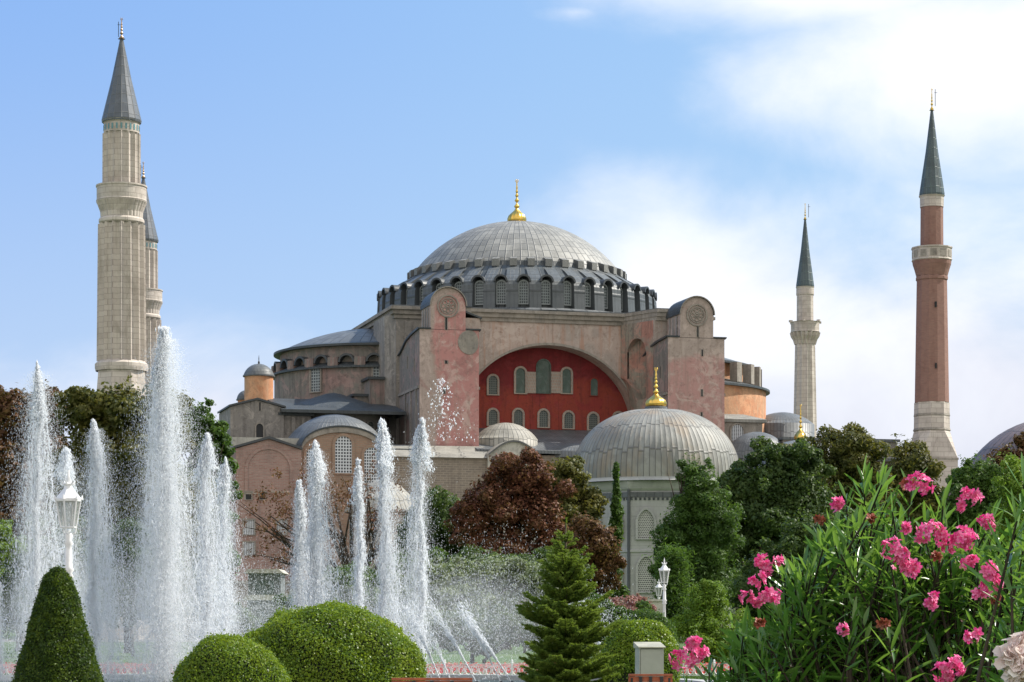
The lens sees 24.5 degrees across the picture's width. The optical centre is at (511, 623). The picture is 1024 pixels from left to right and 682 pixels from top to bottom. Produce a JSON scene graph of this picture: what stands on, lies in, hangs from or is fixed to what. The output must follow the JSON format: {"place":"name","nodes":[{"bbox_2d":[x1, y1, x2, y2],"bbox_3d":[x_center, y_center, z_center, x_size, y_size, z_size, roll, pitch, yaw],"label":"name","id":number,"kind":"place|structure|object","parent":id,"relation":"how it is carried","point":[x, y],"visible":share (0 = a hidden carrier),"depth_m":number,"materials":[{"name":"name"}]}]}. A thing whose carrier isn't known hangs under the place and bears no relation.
{"place":"outdoors","nodes":[
{"label":"outdoors","id":0,"kind":"place"},
{"bbox_2d":[0,679,523,681],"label":"water","id":1,"kind":"structure","parent":0,"point":[472,680],"depth_m":58.82,"materials":[{"name":"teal liquid"}]},
{"bbox_2d":[0,582,12,681],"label":"fountain jet","id":2,"kind":"object","parent":1,"relation":"on","point":[1,643],"visible":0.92,"depth_m":56.98,"materials":[{"name":"white liquid"}]},
{"bbox_2d":[0,360,115,681],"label":"fountain jet","id":3,"kind":"object","parent":1,"relation":"on","point":[39,395],"visible":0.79,"depth_m":56.95,"materials":[{"name":"white liquid"}]},
{"bbox_2d":[10,447,134,680],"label":"fountain jet","id":4,"kind":"object","parent":1,"relation":"on","point":[63,464],"visible":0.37,"depth_m":57.94,"materials":[{"name":"white liquid"}]},
{"bbox_2d":[54,419,153,681],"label":"fountain jet","id":5,"kind":"object","parent":1,"relation":"on","point":[96,474],"visible":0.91,"depth_m":55.92,"materials":[{"name":"white liquid"}]},
{"bbox_2d":[0,514,289,681],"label":"fountain spray","id":6,"kind":"object","parent":1,"relation":"on","point":[114,603],"visible":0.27,"depth_m":57.65,"materials":[{"name":"white liquid"}]},
{"bbox_2d":[86,325,244,681],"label":"fountain jet","id":7,"kind":"object","parent":1,"relation":"on","point":[164,539],"visible":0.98,"depth_m":55.83,"materials":[{"name":"white liquid"}]},
{"bbox_2d":[172,433,261,678],"bbox_3d":[-7.378,-1.574,57.097,2.724,6.147,2.898,0,0,0],"label":"fountain jet","id":8,"kind":"object","parent":1,"relation":"on","point":[210,450],"visible":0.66,"depth_m":56.92,"materials":[{"name":"white liquid"}]},
{"bbox_2d":[199,456,262,635],"bbox_3d":[-7.034,-1.313,58.028,2.210,5.626,2.243,0,0,0],"label":"fountain jet","id":9,"kind":"object","parent":1,"relation":"on","point":[224,470],"visible":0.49,"depth_m":57.94,"materials":[{"name":"white liquid"}]},
{"bbox_2d":[174,518,297,636],"bbox_3d":[-6.294,-0.900,57.639,3.336,4.622,9.491,0,0,0],"label":"fountain spray","id":10,"kind":"object","parent":1,"relation":"on","point":[251,597],"visible":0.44,"depth_m":57.62,"materials":[{"name":"white liquid"}]},
{"bbox_2d":[277,479,316,610],"bbox_3d":[-4.960,-0.960,55.587,1.564,4.921,1.289,0,0,-43],"label":"fountain jet","id":11,"kind":"object","parent":1,"relation":"on","point":[299,501],"visible":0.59,"depth_m":55.55,"materials":[{"name":"white liquid"}]},
{"bbox_2d":[281,439,360,607],"bbox_3d":[-4.726,-1.444,56.041,2.848,5.888,2.574,0,0,0],"label":"fountain jet","id":12,"kind":"object","parent":1,"relation":"on","point":[316,486],"visible":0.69,"depth_m":55.90,"materials":[{"name":"white liquid"}]},
{"bbox_2d":[221,531,485,673],"bbox_3d":[-3.775,-0.736,58.450,6.245,4.299,8.996,0,0,0],"label":"fountain spray","id":13,"kind":"object","parent":1,"relation":"on","point":[361,599],"visible":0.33,"depth_m":57.76,"materials":[{"name":"white liquid"}]},
{"bbox_2d":[347,457,375,609],"bbox_3d":[-3.731,-1.267,57.022,1.074,5.534,1.009,0,0,0],"label":"fountain jet","id":14,"kind":"object","parent":1,"relation":"on","point":[360,546],"visible":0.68,"depth_m":56.95,"materials":[{"name":"white liquid"}]},
{"bbox_2d":[364,417,415,635],"bbox_3d":[-2.902,-1.727,56.471,1.638,6.454,1.731,0,0,24],"label":"fountain jet","id":15,"kind":"object","parent":1,"relation":"on","point":[382,445],"visible":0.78,"depth_m":56.44,"materials":[{"name":"white liquid"}]},
{"bbox_2d":[395,599,440,680],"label":"fountain arc","id":16,"kind":"object","parent":1,"relation":"on","point":[415,625],"visible":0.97,"depth_m":54.98,"materials":[{"name":"white liquid"}]},
{"bbox_2d":[389,416,450,680],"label":"fountain jet","id":17,"kind":"object","parent":1,"relation":"on","point":[420,445],"visible":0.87,"depth_m":55.95,"materials":[{"name":"white liquid"}]},
{"bbox_2d":[418,378,474,441],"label":"water drops","id":18,"kind":"object","parent":17,"relation":"attached to","point":[443,409],"visible":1,"depth_m":55.99,"materials":[{"name":"white"}]},
{"bbox_2d":[415,615,450,680],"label":"fountain arc","id":19,"kind":"object","parent":1,"relation":"on","point":[438,651],"visible":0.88,"depth_m":54.99,"materials":[{"name":"white liquid"}]},
{"bbox_2d":[418,595,477,681],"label":"fountain arc","id":20,"kind":"object","parent":1,"relation":"on","point":[449,636],"visible":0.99,"depth_m":54.98,"materials":[{"name":"white liquid"}]},
{"bbox_2d":[362,507,586,681],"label":"fountain spray","id":21,"kind":"object","parent":1,"relation":"on","point":[469,583],"visible":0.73,"depth_m":56.84,"materials":[{"name":"white liquid"}]},
{"bbox_2d":[450,595,502,681],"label":"fountain arc","id":22,"kind":"object","parent":1,"relation":"on","point":[479,640],"visible":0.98,"depth_m":54.98,"materials":[{"name":"white liquid"}]},
{"bbox_2d":[457,610,512,681],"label":"fountain arc","id":23,"kind":"object","parent":1,"relation":"on","point":[486,645],"visible":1,"depth_m":54.98,"materials":[{"name":"white liquid"}]},
{"bbox_2d":[2,664,731,671],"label":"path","id":24,"kind":"structure","parent":0,"point":[450,667],"depth_m":85.66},
{"bbox_2d":[659,558,669,616],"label":"street lamp","id":25,"kind":"object","parent":24,"relation":"on","point":[664,567],"visible":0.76,"depth_m":85.95,"materials":[{"name":"white metal"}]},
{"bbox_2d":[392,678,471,681],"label":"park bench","id":26,"kind":"object","parent":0,"point":[431,679],"visible":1,"depth_m":25.98,"materials":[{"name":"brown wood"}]},
{"bbox_2d":[1,639,867,641],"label":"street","id":27,"kind":"structure","parent":0,"point":[154,641],"depth_m":209.82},
{"bbox_2d":[229,581,534,640],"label":"garden wall","id":28,"kind":"structure","parent":27,"relation":"on","point":[246,587],"depth_m":212.00,"materials":[{"name":"stone"}]},
{"bbox_2d":[746,404,828,561],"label":"tomb","id":29,"kind":"object","parent":27,"relation":"on","point":[800,433],"visible":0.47,"depth_m":234.74,"materials":[{"name":"metal"}]},
{"bbox_2d":[917,423,1023,640],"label":"bathhouse","id":30,"kind":"structure","parent":27,"relation":"on","point":[1004,437],"depth_m":212.61,"materials":[{"name":"paint"}]},
{"bbox_2d":[1,625,964,678],"bbox_3d":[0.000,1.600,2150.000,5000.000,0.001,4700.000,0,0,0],"label":"ground","id":31,"kind":"structure","parent":0,"point":[456,658],"depth_m":118.14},
{"bbox_2d":[0,519,27,663],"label":"rounded tree","id":32,"kind":"object","parent":31,"relation":"on","point":[9,552],"visible":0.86,"depth_m":91.92,"materials":[{"name":"green plant"}]},
{"bbox_2d":[0,379,82,651],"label":"deciduous tree","id":33,"kind":"object","parent":31,"relation":"on","point":[9,400],"visible":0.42,"depth_m":133.42,"materials":[{"name":"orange plant"}]},
{"bbox_2d":[0,514,101,649],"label":"leafy bush","id":34,"kind":"object","parent":31,"relation":"on","point":[16,600],"visible":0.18,"depth_m":111.29,"materials":[{"name":"green plant"}]},
{"bbox_2d":[85,18,159,639],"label":"minaret","id":35,"kind":"object","parent":31,"relation":"on","point":[121,201],"visible":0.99,"depth_m":232.38,"materials":[{"name":"stone"}]},
{"bbox_2d":[41,373,217,652],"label":"deciduous tree","id":36,"kind":"object","parent":31,"relation":"on","point":[105,410],"visible":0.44,"depth_m":127.01,"materials":[{"name":"green plant"}]},
{"bbox_2d":[81,517,188,655],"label":"leafy bush","id":37,"kind":"object","parent":31,"relation":"on","point":[127,557],"visible":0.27,"depth_m":114.22,"materials":[{"name":"green plant"}]},
{"bbox_2d":[141,162,162,395],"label":"minaret","id":38,"kind":"object","parent":31,"relation":"on","point":[154,302],"visible":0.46,"depth_m":305.66,"materials":[{"name":"stone"}]},
{"bbox_2d":[175,397,243,579],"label":"deciduous tree","id":39,"kind":"object","parent":31,"relation":"on","point":[218,429],"visible":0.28,"depth_m":149.46,"materials":[{"name":"green plant"}]},
{"bbox_2d":[171,566,260,640],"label":"leafy bush","id":40,"kind":"object","parent":31,"relation":"on","point":[251,620],"visible":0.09,"depth_m":107.46,"materials":[{"name":"green plant"}]},
{"bbox_2d":[244,569,288,594],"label":"kiosk","id":41,"kind":"object","parent":31,"relation":"on","point":[264,575],"visible":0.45,"depth_m":150.00,"materials":[{"name":"paint"}]},
{"bbox_2d":[255,581,273,594],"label":"window","id":42,"kind":"structure","parent":41,"relation":"in","point":[258,583],"depth_m":149.97,"materials":[{"name":"green glass"}]},
{"bbox_2d":[241,595,294,629],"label":"kiosk","id":43,"kind":"object","parent":31,"relation":"on","point":[267,598],"visible":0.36,"depth_m":117.97,"materials":[{"name":"paint"}]},
{"bbox_2d":[256,609,275,628],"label":"window","id":44,"kind":"structure","parent":43,"relation":"in","point":[261,610],"depth_m":117.97,"materials":[{"name":"grey glass"}]},
{"bbox_2d":[237,453,406,577],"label":"sparse tree","id":45,"kind":"object","parent":31,"relation":"on","point":[285,540],"visible":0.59,"depth_m":175.87,"materials":[{"name":"orange plant"}]},
{"bbox_2d":[242,597,430,681],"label":"clipped shrub","id":46,"kind":"object","parent":31,"relation":"on","point":[329,641],"visible":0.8,"depth_m":29.32,"materials":[{"name":"green plant"}]},
{"bbox_2d":[0,674,712,681],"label":"pool rim","id":47,"kind":"object","parent":31,"relation":"on","point":[495,677],"visible":0.1,"depth_m":59.80,"materials":[{"name":"stone"}]},
{"bbox_2d":[269,544,456,616],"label":"leafy bush","id":48,"kind":"object","parent":31,"relation":"on","point":[345,571],"visible":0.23,"depth_m":97.47,"materials":[{"name":"green plant"}]},
{"bbox_2d":[0,661,790,674],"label":"flower bed","id":49,"kind":"object","parent":31,"relation":"on","point":[521,670],"visible":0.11,"depth_m":73.43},
{"bbox_2d":[392,484,488,648],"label":"deciduous tree","id":50,"kind":"object","parent":31,"relation":"on","point":[442,504],"visible":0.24,"depth_m":149.07,"materials":[{"name":"green plant"}]},
{"bbox_2d":[3,659,883,675],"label":"ring fence","id":51,"kind":"object","parent":31,"relation":"on","point":[512,669],"visible":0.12,"depth_m":69.99,"materials":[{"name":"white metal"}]},
{"bbox_2d":[371,554,558,663],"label":"flowering hedge","id":52,"kind":"object","parent":31,"relation":"on","point":[527,574],"visible":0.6,"depth_m":91.50,"materials":[{"name":"green plant"}]},
{"bbox_2d":[393,602,544,666],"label":"leafy bush","id":53,"kind":"object","parent":31,"relation":"on","point":[517,640],"visible":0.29,"depth_m":83.51,"materials":[{"name":"green plant"}]},
{"bbox_2d":[443,446,577,649],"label":"copper tree","id":54,"kind":"object","parent":31,"relation":"on","point":[529,489],"visible":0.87,"depth_m":144.21,"materials":[{"name":"brown plant"}]},
{"bbox_2d":[449,543,594,652],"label":"leafy bush","id":55,"kind":"object","parent":31,"relation":"on","point":[539,551],"visible":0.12,"depth_m":127.57,"materials":[{"name":"green plant"}]},
{"bbox_2d":[182,180,903,632],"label":"mosque","id":56,"kind":"structure","parent":31,"relation":"on","point":[516,332],"depth_m":270.91,"materials":[{"name":"stone"}]},
{"bbox_2d":[242,518,255,534],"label":"block window","id":57,"kind":"structure","parent":56,"relation":"in","point":[250,523],"depth_m":244.20,"materials":[{"name":"glass"}]},
{"bbox_2d":[242,541,255,555],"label":"block window","id":58,"kind":"structure","parent":56,"relation":"in","point":[246,546],"depth_m":244.20,"materials":[{"name":"stone"}]},
{"bbox_2d":[303,445,322,484],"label":"lattice window","id":59,"kind":"structure","parent":56,"relation":"in","point":[305,455],"depth_m":248.72,"materials":[{"name":"stone"}]},
{"bbox_2d":[309,369,321,392],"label":"half dome window","id":60,"kind":"structure","parent":56,"relation":"in","point":[315,375],"depth_m":274.77,"materials":[{"name":"glass"}]},
{"bbox_2d":[332,433,354,474],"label":"lattice window","id":61,"kind":"structure","parent":56,"relation":"in","point":[343,445],"depth_m":249.81,"materials":[{"name":"stone"}]},
{"bbox_2d":[361,445,379,484],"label":"lattice window","id":62,"kind":"structure","parent":56,"relation":"in","point":[367,451],"depth_m":250.55,"materials":[{"name":"stone"}]},
{"bbox_2d":[475,280,483,304],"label":"drum window","id":63,"kind":"structure","parent":56,"relation":"in","point":[479,286],"depth_m":274.30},
{"bbox_2d":[486,408,499,425],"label":"tympanum window","id":64,"kind":"structure","parent":56,"relation":"in","point":[492,416],"depth_m":273.70,"materials":[{"name":"glass"}]},
{"bbox_2d":[486,374,499,395],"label":"tympanum window","id":65,"kind":"structure","parent":56,"relation":"in","point":[492,382],"depth_m":273.76,"materials":[{"name":"glass"}]},
{"bbox_2d":[496,280,505,303],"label":"drum window","id":66,"kind":"structure","parent":56,"relation":"in","point":[501,286],"depth_m":273.83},
{"bbox_2d":[512,408,524,427],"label":"tympanum window","id":67,"kind":"structure","parent":56,"relation":"in","point":[518,414],"depth_m":274.57,"materials":[{"name":"glass"}]},
{"bbox_2d":[514,366,526,393],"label":"tympanum window","id":68,"kind":"structure","parent":56,"relation":"in","point":[520,372],"depth_m":274.57,"materials":[{"name":"green glass"}]},
{"bbox_2d":[518,280,528,303],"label":"drum window","id":69,"kind":"structure","parent":56,"relation":"in","point":[523,285],"depth_m":273.76,"materials":[{"name":"glass"}]},
{"bbox_2d":[537,408,549,427],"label":"tympanum window","id":70,"kind":"structure","parent":56,"relation":"in","point":[543,415],"depth_m":275.30,"materials":[{"name":"glass"}]},
{"bbox_2d":[536,359,550,393],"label":"tympanum window","id":71,"kind":"structure","parent":56,"relation":"in","point":[543,366],"depth_m":275.30,"materials":[{"name":"green glass"}]},
{"bbox_2d":[541,280,549,304],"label":"drum window","id":72,"kind":"structure","parent":56,"relation":"in","point":[544,285],"depth_m":274.03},
{"bbox_2d":[560,367,572,393],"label":"tympanum window","id":73,"kind":"structure","parent":56,"relation":"in","point":[566,373],"depth_m":276.05,"materials":[{"name":"green glass"}]},
{"bbox_2d":[562,410,574,429],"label":"tympanum window","id":74,"kind":"structure","parent":56,"relation":"in","point":[568,417],"depth_m":276.11,"materials":[{"name":"glass"}]},
{"bbox_2d":[587,411,599,430],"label":"tympanum window","id":75,"kind":"structure","parent":56,"relation":"in","point":[593,419],"depth_m":276.86,"materials":[{"name":"glass"}]},
{"bbox_2d":[589,377,598,395],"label":"tympanum window","id":76,"kind":"structure","parent":56,"relation":"in","point":[594,382],"depth_m":276.92,"materials":[{"name":"green glass"}]},
{"bbox_2d":[730,423,744,441],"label":"lattice window","id":77,"kind":"structure","parent":56,"relation":"in","point":[736,429],"depth_m":273.43,"materials":[{"name":"stone"}]},
{"bbox_2d":[544,454,608,525],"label":"deciduous tree","id":78,"kind":"object","parent":31,"relation":"on","point":[589,499],"visible":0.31,"depth_m":149.06,"materials":[{"name":"green plant"}]},
{"bbox_2d":[559,510,626,595],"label":"deciduous tree","id":79,"kind":"object","parent":31,"relation":"on","point":[599,540],"visible":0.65,"depth_m":139.28,"materials":[{"name":"orange plant"}]},
{"bbox_2d":[568,590,651,643],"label":"leafy bush","id":80,"kind":"object","parent":31,"relation":"on","point":[610,606],"visible":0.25,"depth_m":89.76,"materials":[{"name":"green plant"}]},
{"bbox_2d":[608,461,629,598],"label":"cypress","id":81,"kind":"object","parent":31,"relation":"on","point":[617,511],"visible":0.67,"depth_m":149.81,"materials":[{"name":"green plant"}]},
{"bbox_2d":[608,593,656,610],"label":"flowering shrub","id":82,"kind":"object","parent":31,"relation":"on","point":[628,604],"visible":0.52,"depth_m":99.65,"materials":[{"name":"pink plant"}]},
{"bbox_2d":[596,616,684,681],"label":"clipped shrub","id":83,"kind":"object","parent":31,"relation":"on","point":[619,641],"visible":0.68,"depth_m":46.53,"materials":[{"name":"green plant"}]},
{"bbox_2d":[633,642,665,673],"bbox_3d":[2.332,0.956,40.010,0.470,1.288,0.420,0,0,-9],"label":"utility cabinet","id":84,"kind":"object","parent":31,"relation":"on","point":[649,657],"visible":0.74,"depth_m":39.85,"materials":[{"name":"metal"}]},
{"bbox_2d":[621,605,681,649],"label":"clipped shrub","id":85,"kind":"object","parent":31,"relation":"on","point":[642,613],"visible":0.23,"depth_m":65.70,"materials":[{"name":"green plant"}]},
{"bbox_2d":[576,368,737,642],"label":"tomb","id":86,"kind":"object","parent":31,"relation":"on","point":[651,443],"visible":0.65,"depth_m":193.92,"materials":[{"name":"stone"}]},
{"bbox_2d":[635,507,655,539],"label":"window","id":87,"kind":"structure","parent":86,"relation":"in","point":[645,519],"depth_m":193.70,"materials":[{"name":"stone"}]},
{"bbox_2d":[635,555,655,592],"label":"window","id":88,"kind":"structure","parent":86,"relation":"in","point":[642,576],"depth_m":193.70,"materials":[{"name":"stone"}]},
{"bbox_2d":[641,536,704,647],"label":"conifer","id":89,"kind":"object","parent":31,"relation":"on","point":[676,589],"visible":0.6,"depth_m":127.54,"materials":[{"name":"green plant"}]},
{"bbox_2d":[647,452,745,620],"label":"deciduous tree","id":90,"kind":"object","parent":31,"relation":"on","point":[705,525],"visible":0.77,"depth_m":136.99,"materials":[{"name":"green plant"}]},
{"bbox_2d":[669,578,760,670],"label":"leafy bush","id":91,"kind":"object","parent":31,"relation":"on","point":[707,618],"visible":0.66,"depth_m":77.46,"materials":[{"name":"green plant"}]},
{"bbox_2d":[716,435,845,648],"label":"deciduous tree","id":92,"kind":"object","parent":31,"relation":"on","point":[776,489],"visible":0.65,"depth_m":148.86,"materials":[{"name":"green plant"}]},
{"bbox_2d":[789,203,820,437],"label":"minaret","id":93,"kind":"object","parent":31,"relation":"on","point":[804,333],"visible":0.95,"depth_m":333.90,"materials":[{"name":"stone"}]},
{"bbox_2d":[729,507,901,616],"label":"deciduous tree","id":94,"kind":"object","parent":31,"relation":"on","point":[792,539],"visible":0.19,"depth_m":119.64,"materials":[{"name":"green plant"}]},
{"bbox_2d":[778,421,900,619],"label":"deciduous tree","id":95,"kind":"object","parent":31,"relation":"on","point":[852,444],"visible":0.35,"depth_m":156.68,"materials":[{"name":"green plant"}]},
{"bbox_2d":[668,454,1023,681],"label":"oleander","id":96,"kind":"object","parent":31,"relation":"on","point":[897,578],"visible":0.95,"depth_m":7.38,"materials":[{"name":"green plant"}]},
{"bbox_2d":[881,433,945,603],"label":"deciduous tree","id":97,"kind":"object","parent":31,"relation":"on","point":[914,459],"visible":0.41,"depth_m":164.12,"materials":[{"name":"green plant"}]},
{"bbox_2d":[908,89,958,486],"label":"minaret","id":98,"kind":"object","parent":31,"relation":"on","point":[931,257],"visible":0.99,"depth_m":265.56,"materials":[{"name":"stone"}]},
{"bbox_2d":[936,453,1022,586],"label":"deciduous tree","id":99,"kind":"object","parent":31,"relation":"on","point":[980,474],"visible":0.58,"depth_m":109.37,"materials":[{"name":"green plant"}]},
{"bbox_2d":[959,451,1023,681],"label":"oleander","id":100,"kind":"object","parent":31,"relation":"on","point":[1005,661],"visible":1,"depth_m":5.51,"materials":[{"name":"green plant"}]},
{"bbox_2d":[979,452,1023,571],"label":"leafy bush","id":101,"kind":"object","parent":31,"relation":"on","point":[1005,482],"visible":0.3,"depth_m":59.63,"materials":[{"name":"green plant"}]},
{"bbox_2d":[983,429,1023,479],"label":"deciduous tree","id":102,"kind":"object","parent":31,"relation":"on","point":[1018,440],"visible":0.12,"depth_m":164.73,"materials":[{"name":"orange plant"}]},
{"bbox_2d":[0,0,1023,622],"label":"sky","id":103,"kind":"structure","parent":0,"point":[301,158],"materials":[{"name":"blue"}]},
{"label":"near path","id":104,"kind":"structure","parent":0,"visible":0},
{"bbox_2d":[11,565,106,681],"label":"cone topiary","id":105,"kind":"object","parent":104,"relation":"on","point":[57,645],"visible":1,"depth_m":24.76,"materials":[{"name":"green plant"}]},
{"bbox_2d":[54,470,82,578],"bbox_3d":[-6.961,-0.405,36.999,0.465,4.010,0.413,0,0,-20],"label":"street lamp","id":106,"kind":"object","parent":104,"relation":"on","point":[68,493],"visible":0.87,"depth_m":36.95,"materials":[{"name":"white metal"}]},
{"bbox_2d":[170,629,292,681],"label":"clipped shrub","id":107,"kind":"object","parent":104,"relation":"on","point":[231,658],"visible":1,"depth_m":25.64,"materials":[{"name":"green plant"}]},
{"bbox_2d":[515,518,626,681],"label":"spruce","id":108,"kind":"object","parent":104,"relation":"on","point":[572,631],"visible":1,"depth_m":29.78,"materials":[{"name":"green plant"}]},
{"bbox_2d":[628,674,672,681],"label":"park bench","id":109,"kind":"object","parent":104,"relation":"on","point":[650,677],"visible":1,"depth_m":30.00,"materials":[{"name":"brown wood"}]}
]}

